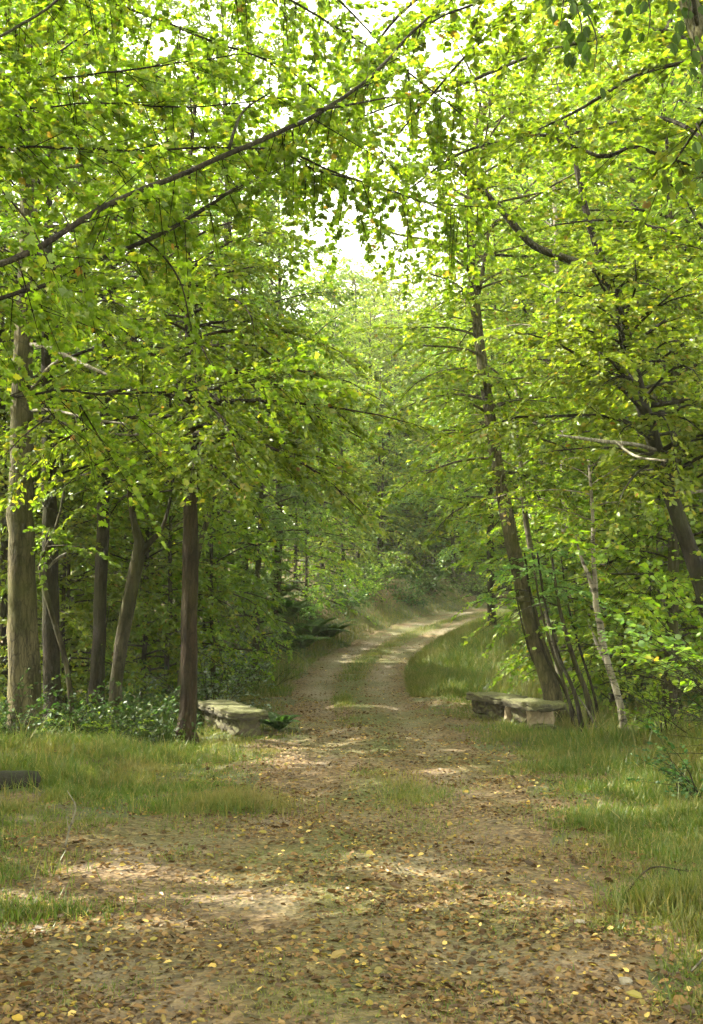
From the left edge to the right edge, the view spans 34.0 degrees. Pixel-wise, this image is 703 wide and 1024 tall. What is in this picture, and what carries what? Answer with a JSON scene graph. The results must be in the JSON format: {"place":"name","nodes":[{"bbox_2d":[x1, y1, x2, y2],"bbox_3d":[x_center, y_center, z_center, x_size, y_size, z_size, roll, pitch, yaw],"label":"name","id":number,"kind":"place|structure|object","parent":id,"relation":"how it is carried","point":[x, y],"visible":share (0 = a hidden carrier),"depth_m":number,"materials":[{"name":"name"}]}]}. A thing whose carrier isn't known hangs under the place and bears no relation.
{"place":"outdoors","nodes":[
{"label":"outdoors","id":0,"kind":"place"},
{"bbox_2d":[0,0,696,528],"label":"sky","id":1,"kind":"structure","parent":0,"point":[350,247],"materials":[{"name":"white"}]},
{"bbox_2d":[0,599,701,1023],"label":"path","id":2,"kind":"structure","parent":0,"point":[254,913],"depth_m":6.16,"materials":[{"name":"brown soil"}]},
{"bbox_2d":[0,532,702,1023],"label":"ground","id":3,"kind":"structure","parent":0,"point":[296,740],"depth_m":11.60,"materials":[{"name":"green plant"}]},
{"bbox_2d":[0,770,41,789],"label":"fallen log","id":4,"kind":"object","parent":3,"relation":"on","point":[6,776],"visible":0.77,"depth_m":9.50,"materials":[{"name":"wood"}]},
{"bbox_2d":[0,667,109,740],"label":"bramble bush","id":5,"kind":"object","parent":3,"relation":"on","point":[24,714],"visible":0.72,"depth_m":12.73,"materials":[{"name":"green plant"}]},
{"bbox_2d":[0,164,111,709],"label":"tree","id":6,"kind":"object","parent":3,"relation":"on","point":[3,604],"visible":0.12,"depth_m":16.96,"materials":[{"name":"green plant"}]},
{"bbox_2d":[0,266,118,708],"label":"sapling","id":7,"kind":"object","parent":3,"relation":"on","point":[39,604],"visible":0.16,"depth_m":16.72,"materials":[{"name":"green plant"}]},
{"bbox_2d":[0,485,132,721],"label":"sapling","id":8,"kind":"object","parent":3,"relation":"on","point":[55,538],"visible":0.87,"depth_m":13.19,"materials":[{"name":"green plant"}]},
{"bbox_2d":[2,678,135,737],"bbox_3d":[-3.241,2.338,12.736,1.567,0.953,1.439,-2,-5,28],"label":"bramble bush","id":9,"kind":"object","parent":3,"relation":"on","point":[49,721],"visible":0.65,"depth_m":12.79,"materials":[{"name":"green plant"}]},
{"bbox_2d":[0,0,156,501],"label":"tree","id":10,"kind":"object","parent":3,"relation":"on","point":[3,22],"visible":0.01,"depth_m":18.15,"materials":[{"name":"green plant"}]},
{"bbox_2d":[0,372,161,703],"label":"sapling","id":11,"kind":"object","parent":3,"relation":"on","point":[86,593],"visible":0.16,"depth_m":16.63,"materials":[{"name":"green plant"}]},
{"bbox_2d":[0,35,179,597],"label":"tree","id":12,"kind":"object","parent":3,"relation":"on","point":[74,66],"visible":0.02,"depth_m":20.28,"materials":[{"name":"green plant"}]},
{"bbox_2d":[0,355,182,710],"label":"sapling","id":13,"kind":"object","parent":3,"relation":"on","point":[112,600],"visible":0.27,"depth_m":16.80,"materials":[{"name":"green plant"}]},
{"bbox_2d":[30,685,153,739],"bbox_3d":[-2.884,2.414,12.906,1.535,0.904,1.403,3,-5,-31],"label":"bramble bush","id":14,"kind":"object","parent":3,"relation":"on","point":[91,725],"visible":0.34,"depth_m":12.74,"materials":[{"name":"green plant"}]},
{"bbox_2d":[0,340,206,706],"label":"sapling","id":15,"kind":"object","parent":3,"relation":"on","point":[109,666],"visible":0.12,"depth_m":17.47,"materials":[{"name":"green plant"}]},
{"bbox_2d":[0,87,210,720],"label":"tree","id":16,"kind":"object","parent":3,"relation":"on","point":[51,657],"visible":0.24,"depth_m":14.90,"materials":[{"name":"green plant"}]},
{"bbox_2d":[1,692,215,747],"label":"ground cover","id":17,"kind":"object","parent":3,"relation":"on","point":[156,731],"visible":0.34,"depth_m":12.85,"materials":[{"name":"green plant"}]},
{"bbox_2d":[0,0,238,736],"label":"tall tree","id":18,"kind":"object","parent":3,"relation":"on","point":[23,640],"visible":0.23,"depth_m":13.49,"materials":[{"name":"green plant"}]},
{"bbox_2d":[0,0,250,642],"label":"tree","id":19,"kind":"object","parent":3,"relation":"on","point":[138,2],"visible":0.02,"depth_m":25.70,"materials":[{"name":"green plant"}]},
{"bbox_2d":[82,681,202,742],"bbox_3d":[-2.428,2.446,13.419,1.485,0.915,1.681,4,-6,-41],"label":"bramble bush","id":20,"kind":"object","parent":3,"relation":"on","point":[163,707],"visible":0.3,"depth_m":13.40,"materials":[{"name":"green plant"}]},
{"bbox_2d":[33,399,253,726],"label":"forked tree","id":21,"kind":"object","parent":3,"relation":"on","point":[141,546],"visible":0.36,"depth_m":15.10,"materials":[{"name":"green plant"}]},
{"bbox_2d":[33,328,253,697],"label":"sapling","id":22,"kind":"object","parent":3,"relation":"on","point":[219,568],"visible":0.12,"depth_m":18.48,"materials":[{"name":"green plant"}]},
{"bbox_2d":[35,328,251,689],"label":"sapling","id":23,"kind":"object","parent":3,"relation":"on","point":[131,651],"visible":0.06,"depth_m":20.79,"materials":[{"name":"green plant"}]},
{"bbox_2d":[0,142,306,716],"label":"tree","id":24,"kind":"object","parent":3,"relation":"on","point":[97,668],"visible":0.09,"depth_m":15.70,"materials":[{"name":"green plant"}]},
{"bbox_2d":[34,308,274,708],"bbox_3d":[-3.526,0.139,18.663,4.498,6.611,4.261,2,-5,-19],"label":"sapling","id":25,"kind":"object","parent":3,"relation":"on","point":[205,597],"visible":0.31,"depth_m":18.15,"materials":[{"name":"green plant"}]},
{"bbox_2d":[9,28,324,668],"bbox_3d":[-4.007,-2.877,22.396,6.186,12.457,5.864,1,-5,-15],"label":"tree","id":26,"kind":"object","parent":3,"relation":"on","point":[273,559],"visible":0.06,"depth_m":22.01,"materials":[{"name":"green plant"}]},
{"bbox_2d":[60,312,297,699],"bbox_3d":[-3.242,0.118,19.152,4.498,6.612,4.261,2,-5,-23],"label":"sapling","id":27,"kind":"object","parent":3,"relation":"on","point":[161,624],"visible":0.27,"depth_m":18.69,"materials":[{"name":"green plant"}]},
{"bbox_2d":[86,327,316,693],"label":"sapling","id":28,"kind":"object","parent":3,"relation":"on","point":[207,583],"visible":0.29,"depth_m":19.70,"materials":[{"name":"green plant"}]},
{"bbox_2d":[124,620,287,715],"bbox_3d":[-1.901,2.260,16.125,2.288,1.586,2.084,0,-5,0],"label":"holly bush","id":29,"kind":"object","parent":3,"relation":"on","point":[240,690],"visible":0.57,"depth_m":15.82,"materials":[{"name":"green plant"}]},
{"bbox_2d":[114,405,309,713],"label":"sapling","id":30,"kind":"object","parent":3,"relation":"on","point":[204,532],"visible":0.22,"depth_m":16.98,"materials":[{"name":"green plant"}]},
{"bbox_2d":[108,325,343,684],"bbox_3d":[-2.897,-0.381,23.371,5.036,7.755,5.377,4,-6,-43],"label":"sapling","id":31,"kind":"object","parent":3,"relation":"on","point":[231,558],"visible":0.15,"depth_m":23.01,"materials":[{"name":"green plant"}]},
{"bbox_2d":[0,45,464,746],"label":"tree","id":32,"kind":"object","parent":3,"relation":"on","point":[214,449],"visible":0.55,"depth_m":12.74,"materials":[{"name":"green plant"}]},
{"bbox_2d":[197,699,268,737],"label":"stone bench","id":33,"kind":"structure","parent":3,"relation":"on","point":[233,717],"depth_m":13.55,"materials":[{"name":"grey stone"}]},
{"bbox_2d":[197,644,275,695],"bbox_3d":[-2.022,2.801,19.621,1.767,1.116,1.976,0,-5,0],"label":"bank bush","id":34,"kind":"object","parent":3,"relation":"on","point":[237,668],"visible":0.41,"depth_m":19.57,"materials":[{"name":"green plant"}]},
{"bbox_2d":[124,0,369,635],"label":"tree","id":35,"kind":"object","parent":3,"relation":"on","point":[277,41],"visible":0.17,"depth_m":26.61,"materials":[{"name":"green plant"}]},
{"bbox_2d":[203,616,311,692],"bbox_3d":[-1.696,2.510,20.433,2.396,1.489,2.570,0,-5,0],"label":"holly bush","id":36,"kind":"object","parent":3,"relation":"on","point":[264,669],"visible":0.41,"depth_m":20.29,"materials":[{"name":"green plant"}]},
{"bbox_2d":[173,295,347,677],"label":"tree","id":37,"kind":"object","parent":3,"relation":"on","point":[291,534],"visible":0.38,"depth_m":21.70,"materials":[{"name":"green plant"}]},
{"bbox_2d":[0,0,532,551],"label":"overhanging tree","id":38,"kind":"object","parent":3,"relation":"on","point":[272,152],"visible":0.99,"depth_m":8.15,"materials":[{"name":"green plant"}]},
{"bbox_2d":[196,239,347,616],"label":"tree","id":39,"kind":"object","parent":3,"relation":"on","point":[308,499],"visible":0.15,"depth_m":27.39,"materials":[{"name":"green plant"}]},
{"bbox_2d":[159,169,385,617],"bbox_3d":[-1.692,-3.119,29.378,5.539,11.864,5.916,-3,-6,35],"label":"tree","id":40,"kind":"object","parent":3,"relation":"on","point":[341,343],"visible":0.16,"depth_m":29.04,"materials":[{"name":"green plant"}]},
{"bbox_2d":[260,712,302,730],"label":"fern","id":41,"kind":"object","parent":3,"relation":"on","point":[276,721],"visible":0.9,"depth_m":14.07,"materials":[{"name":"green plant"}]},
{"bbox_2d":[227,313,384,600],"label":"sapling","id":42,"kind":"object","parent":3,"relation":"on","point":[294,563],"visible":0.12,"depth_m":36.16,"materials":[{"name":"green plant"}]},
{"bbox_2d":[282,585,334,619],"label":"bank bush","id":43,"kind":"object","parent":3,"relation":"on","point":[309,613],"visible":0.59,"depth_m":30.20,"materials":[{"name":"green plant"}]},
{"bbox_2d":[248,402,376,625],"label":"sapling","id":44,"kind":"object","parent":3,"relation":"on","point":[325,571],"visible":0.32,"depth_m":30.97,"materials":[{"name":"green plant"}]},
{"bbox_2d":[283,617,343,636],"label":"fern","id":45,"kind":"object","parent":3,"relation":"on","point":[317,626],"visible":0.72,"depth_m":27.72,"materials":[{"name":"green plant"}]},
{"bbox_2d":[254,273,385,557],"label":"sapling","id":46,"kind":"object","parent":3,"relation":"on","point":[336,320],"visible":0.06,"depth_m":46.32,"materials":[{"name":"green plant"}]},
{"bbox_2d":[248,320,393,577],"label":"sapling","id":47,"kind":"object","parent":3,"relation":"on","point":[360,423],"visible":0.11,"depth_m":41.30,"materials":[{"name":"green plant"}]},
{"bbox_2d":[269,257,411,502],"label":"sapling","id":48,"kind":"object","parent":3,"relation":"on","point":[318,305],"visible":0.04,"depth_m":51.60,"materials":[{"name":"green plant"}]},
{"bbox_2d":[313,573,377,608],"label":"bank bush","id":49,"kind":"object","parent":3,"relation":"on","point":[362,597],"visible":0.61,"depth_m":33.47,"materials":[{"name":"green plant"}]},
{"bbox_2d":[297,295,397,508],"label":"tree","id":50,"kind":"object","parent":3,"relation":"on","point":[336,334],"visible":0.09,"depth_m":48.40,"materials":[{"name":"green plant"}]},
{"bbox_2d":[271,369,426,583],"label":"sapling","id":51,"kind":"object","parent":3,"relation":"on","point":[383,513],"visible":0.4,"depth_m":38.96,"materials":[{"name":"green plant"}]},
{"bbox_2d":[0,598,702,1023],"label":"fallen leaves","id":52,"kind":"object","parent":3,"relation":"on","point":[336,954],"visible":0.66,"depth_m":5.55,"materials":[{"name":"brown plant"}]},
{"bbox_2d":[0,537,702,739],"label":"undergrowth","id":53,"kind":"object","parent":3,"relation":"on","point":[130,696],"visible":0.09,"depth_m":17.97,"materials":[{"name":"green plant"}]},
{"bbox_2d":[0,153,702,535],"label":"woods","id":54,"kind":"object","parent":3,"relation":"on","point":[298,277],"visible":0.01,"depth_m":59.73,"materials":[{"name":"green plant"}]},
{"bbox_2d":[297,247,420,478],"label":"sapling","id":55,"kind":"object","parent":3,"relation":"on","point":[346,275],"visible":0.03,"depth_m":54.52,"materials":[{"name":"green plant"}]},
{"bbox_2d":[327,249,390,361],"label":"tree","id":56,"kind":"object","parent":3,"relation":"on","point":[356,272],"visible":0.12,"depth_m":59.01,"materials":[{"name":"green plant"}]},
{"bbox_2d":[328,543,412,581],"bbox_3d":[0.790,1.778,40.281,2.831,1.491,3.100,-2,-5,21],"label":"bank bush","id":57,"kind":"object","parent":3,"relation":"on","point":[391,568],"visible":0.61,"depth_m":39.94,"materials":[{"name":"green plant"}]},
{"bbox_2d":[335,562,405,598],"bbox_3d":[0.316,2.257,36.484,2.519,1.294,2.797,1,-5,-18],"label":"bank bush","id":58,"kind":"object","parent":3,"relation":"on","point":[377,586],"visible":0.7,"depth_m":36.36,"materials":[{"name":"green plant"}]},
{"bbox_2d":[325,296,422,562],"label":"tree","id":59,"kind":"object","parent":3,"relation":"on","point":[361,324],"visible":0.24,"depth_m":47.79,"materials":[{"name":"green plant"}]},
{"bbox_2d":[344,378,423,567],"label":"tree","id":60,"kind":"object","parent":3,"relation":"on","point":[376,538],"visible":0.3,"depth_m":44.06,"materials":[{"name":"green plant"}]},
{"bbox_2d":[336,250,442,522],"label":"sapling","id":61,"kind":"object","parent":3,"relation":"on","point":[398,296],"visible":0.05,"depth_m":55.55,"materials":[{"name":"green plant"}]},
{"bbox_2d":[348,313,432,565],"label":"tree","id":62,"kind":"object","parent":3,"relation":"on","point":[385,371],"visible":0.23,"depth_m":47.57,"materials":[{"name":"green plant"}]},
{"bbox_2d":[315,352,467,578],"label":"sapling","id":63,"kind":"object","parent":3,"relation":"on","point":[389,493],"visible":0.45,"depth_m":42.97,"materials":[{"name":"green plant"}]},
{"bbox_2d":[334,315,463,557],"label":"sapling","id":64,"kind":"object","parent":3,"relation":"on","point":[402,352],"visible":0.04,"depth_m":49.11,"materials":[{"name":"green plant"}]},
{"bbox_2d":[384,571,445,609],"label":"bank bush","id":65,"kind":"object","parent":3,"relation":"on","point":[407,600],"visible":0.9,"depth_m":38.14,"materials":[{"name":"green plant"}]},
{"bbox_2d":[375,273,474,541],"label":"sapling","id":66,"kind":"object","parent":3,"relation":"on","point":[414,312],"visible":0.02,"depth_m":53.43,"materials":[{"name":"green plant"}]},
{"bbox_2d":[392,558,459,598],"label":"bank bush","id":67,"kind":"object","parent":3,"relation":"on","point":[432,583],"visible":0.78,"depth_m":40.31,"materials":[{"name":"green plant"}]},
{"bbox_2d":[368,361,486,567],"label":"sapling","id":68,"kind":"object","parent":3,"relation":"on","point":[409,545],"visible":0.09,"depth_m":46.86,"materials":[{"name":"green plant"}]},
{"bbox_2d":[395,434,477,579],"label":"sapling","id":69,"kind":"object","parent":3,"relation":"on","point":[425,536],"visible":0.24,"depth_m":44.45,"materials":[{"name":"green plant"}]},
{"bbox_2d":[384,348,506,583],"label":"tree","id":70,"kind":"object","parent":3,"relation":"on","point":[436,543],"visible":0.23,"depth_m":42.93,"materials":[{"name":"green plant"}]},
{"bbox_2d":[397,357,507,573],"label":"sapling","id":71,"kind":"object","parent":3,"relation":"on","point":[443,528],"visible":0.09,"depth_m":45.85,"materials":[{"name":"green plant"}]},
{"bbox_2d":[393,202,560,626],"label":"tree","id":72,"kind":"object","parent":3,"relation":"on","point":[489,546],"visible":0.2,"depth_m":28.90,"materials":[{"name":"green plant"}]},
{"bbox_2d":[418,53,564,550],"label":"tree","id":73,"kind":"object","parent":3,"relation":"on","point":[442,267],"visible":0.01,"depth_m":39.21,"materials":[{"name":"green plant"}]},
{"bbox_2d":[304,0,682,722],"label":"leaning tree","id":74,"kind":"object","parent":3,"relation":"on","point":[500,482],"visible":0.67,"depth_m":15.56,"materials":[{"name":"green plant"}]},
{"bbox_2d":[385,140,613,619],"bbox_3d":[4.315,-3.543,31.426,6.472,13.388,6.118,-1,-5,13],"label":"tree","id":75,"kind":"object","parent":3,"relation":"on","point":[432,418],"visible":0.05,"depth_m":31.02,"materials":[{"name":"green plant"}]},
{"bbox_2d":[303,0,702,336],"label":"alder tree","id":76,"kind":"object","parent":3,"relation":"on","point":[686,36],"visible":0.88,"depth_m":9.11,"materials":[{"name":"green plant"}]},
{"bbox_2d":[371,0,642,649],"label":"tree","id":77,"kind":"object","parent":3,"relation":"on","point":[507,298],"visible":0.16,"depth_m":25.02,"materials":[{"name":"green plant"}]},
{"bbox_2d":[405,376,611,697],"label":"birch tree","id":78,"kind":"object","parent":3,"relation":"on","point":[526,526],"visible":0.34,"depth_m":17.55,"materials":[{"name":"green plant"}]},
{"bbox_2d":[466,691,566,730],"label":"stone bench","id":79,"kind":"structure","parent":3,"relation":"on","point":[497,704],"depth_m":14.86,"materials":[{"name":"grey stone"}]},
{"bbox_2d":[461,556,584,664],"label":"sapling","id":80,"kind":"object","parent":3,"relation":"on","point":[509,566],"visible":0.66,"depth_m":15.58,"materials":[{"name":"brown plant"}]},
{"bbox_2d":[447,553,620,720],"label":"sapling","id":81,"kind":"object","parent":3,"relation":"on","point":[483,594],"visible":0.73,"depth_m":15.37,"materials":[{"name":"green plant"}]},
{"bbox_2d":[483,549,603,724],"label":"sapling","id":82,"kind":"object","parent":3,"relation":"on","point":[587,698],"visible":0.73,"depth_m":15.07,"materials":[{"name":"brown plant"}]},
{"bbox_2d":[385,55,702,617],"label":"dark leaning tree","id":83,"kind":"object","parent":3,"relation":"on","point":[622,359],"visible":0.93,"depth_m":12.28,"materials":[{"name":"green plant"}]},
{"bbox_2d":[453,44,637,671],"bbox_3d":[3.681,-2.773,21.270,4.184,12.158,4.234,-3,-6,35],"label":"birch tree","id":84,"kind":"object","parent":3,"relation":"on","point":[544,286],"visible":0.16,"depth_m":21.39,"materials":[{"name":"green plant"}]},
{"bbox_2d":[440,355,654,706],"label":"sapling","id":85,"kind":"object","parent":3,"relation":"on","point":[519,518],"visible":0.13,"depth_m":19.09,"materials":[{"name":"green plant"}]},
{"bbox_2d":[489,536,608,731],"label":"sapling","id":86,"kind":"object","parent":3,"relation":"on","point":[543,590],"visible":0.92,"depth_m":14.58,"materials":[{"name":"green plant"}]},
{"bbox_2d":[487,546,626,727],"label":"sapling","id":87,"kind":"object","parent":3,"relation":"on","point":[533,562],"visible":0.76,"depth_m":14.83,"materials":[{"name":"brown plant"}]},
{"bbox_2d":[497,553,617,715],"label":"sapling","id":88,"kind":"object","parent":3,"relation":"on","point":[579,586],"visible":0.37,"depth_m":15.83,"materials":[{"name":"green plant"}]},
{"bbox_2d":[448,0,688,615],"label":"tree","id":89,"kind":"object","parent":3,"relation":"on","point":[535,178],"visible":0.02,"depth_m":28.51,"materials":[{"name":"green plant"}]},
{"bbox_2d":[451,192,702,710],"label":"sapling","id":90,"kind":"object","parent":3,"relation":"on","point":[572,606],"visible":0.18,"depth_m":17.35,"materials":[{"name":"green plant"}]},
{"bbox_2d":[482,35,678,625],"bbox_3d":[5.195,-3.478,24.313,4.658,13.374,4.602,4,-6,-39],"label":"birch tree","id":91,"kind":"object","parent":3,"relation":"on","point":[546,182],"visible":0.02,"depth_m":24.67,"materials":[{"name":"green plant"}]},
{"bbox_2d":[470,439,702,731],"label":"birch tree","id":92,"kind":"object","parent":3,"relation":"on","point":[593,584],"visible":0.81,"depth_m":13.53,"materials":[{"name":"green plant"}]},
{"bbox_2d":[474,283,702,712],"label":"sapling","id":93,"kind":"object","parent":3,"relation":"on","point":[502,627],"visible":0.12,"depth_m":17.63,"materials":[{"name":"green plant"}]},
{"bbox_2d":[484,0,702,639],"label":"tree","id":94,"kind":"object","parent":3,"relation":"on","point":[616,110],"visible":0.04,"depth_m":22.15,"materials":[{"name":"green plant"}]},
{"bbox_2d":[500,0,702,604],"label":"tree","id":95,"kind":"object","parent":3,"relation":"on","point":[652,89],"visible":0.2,"depth_m":15.64,"materials":[{"name":"green plant"}]},
{"bbox_2d":[504,0,702,723],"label":"tree","id":96,"kind":"object","parent":3,"relation":"on","point":[671,545],"visible":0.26,"depth_m":15.50,"materials":[{"name":"green plant"}]},
{"bbox_2d":[505,282,702,724],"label":"sapling","id":97,"kind":"object","parent":3,"relation":"on","point":[636,590],"visible":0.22,"depth_m":16.16,"materials":[{"name":"green plant"}]},
{"bbox_2d":[511,0,702,662],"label":"tree","id":98,"kind":"object","parent":3,"relation":"on","point":[675,82],"visible":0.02,"depth_m":23.41,"materials":[{"name":"green plant"}]},
{"bbox_2d":[518,345,702,715],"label":"sapling","id":99,"kind":"object","parent":3,"relation":"on","point":[547,521],"visible":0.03,"depth_m":17.72,"materials":[{"name":"green plant"}]},
{"bbox_2d":[532,485,702,735],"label":"hazel bush","id":100,"kind":"object","parent":3,"relation":"on","point":[687,607],"visible":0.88,"depth_m":11.20,"materials":[{"name":"green plant"}]},
{"bbox_2d":[538,342,702,706],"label":"birch tree","id":101,"kind":"object","parent":3,"relation":"on","point":[586,504],"visible":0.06,"depth_m":16.98,"materials":[{"name":"green plant"}]},
{"bbox_2d":[541,605,702,767],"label":"hazel bush","id":102,"kind":"object","parent":3,"relation":"on","point":[641,642],"visible":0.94,"depth_m":9.82,"materials":[{"name":"green plant"}]},
{"bbox_2d":[575,278,702,701],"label":"sapling","id":103,"kind":"object","parent":3,"relation":"on","point":[635,540],"visible":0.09,"depth_m":17.08,"materials":[{"name":"green plant"}]},
{"bbox_2d":[599,668,702,734],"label":"bramble bush","id":104,"kind":"object","parent":3,"relation":"on","point":[651,711],"visible":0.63,"depth_m":12.76,"materials":[{"name":"green plant"}]},
{"bbox_2d":[626,717,702,803],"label":"bramble bush","id":105,"kind":"object","parent":3,"relation":"on","point":[685,790],"visible":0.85,"depth_m":9.18,"materials":[{"name":"green plant"}]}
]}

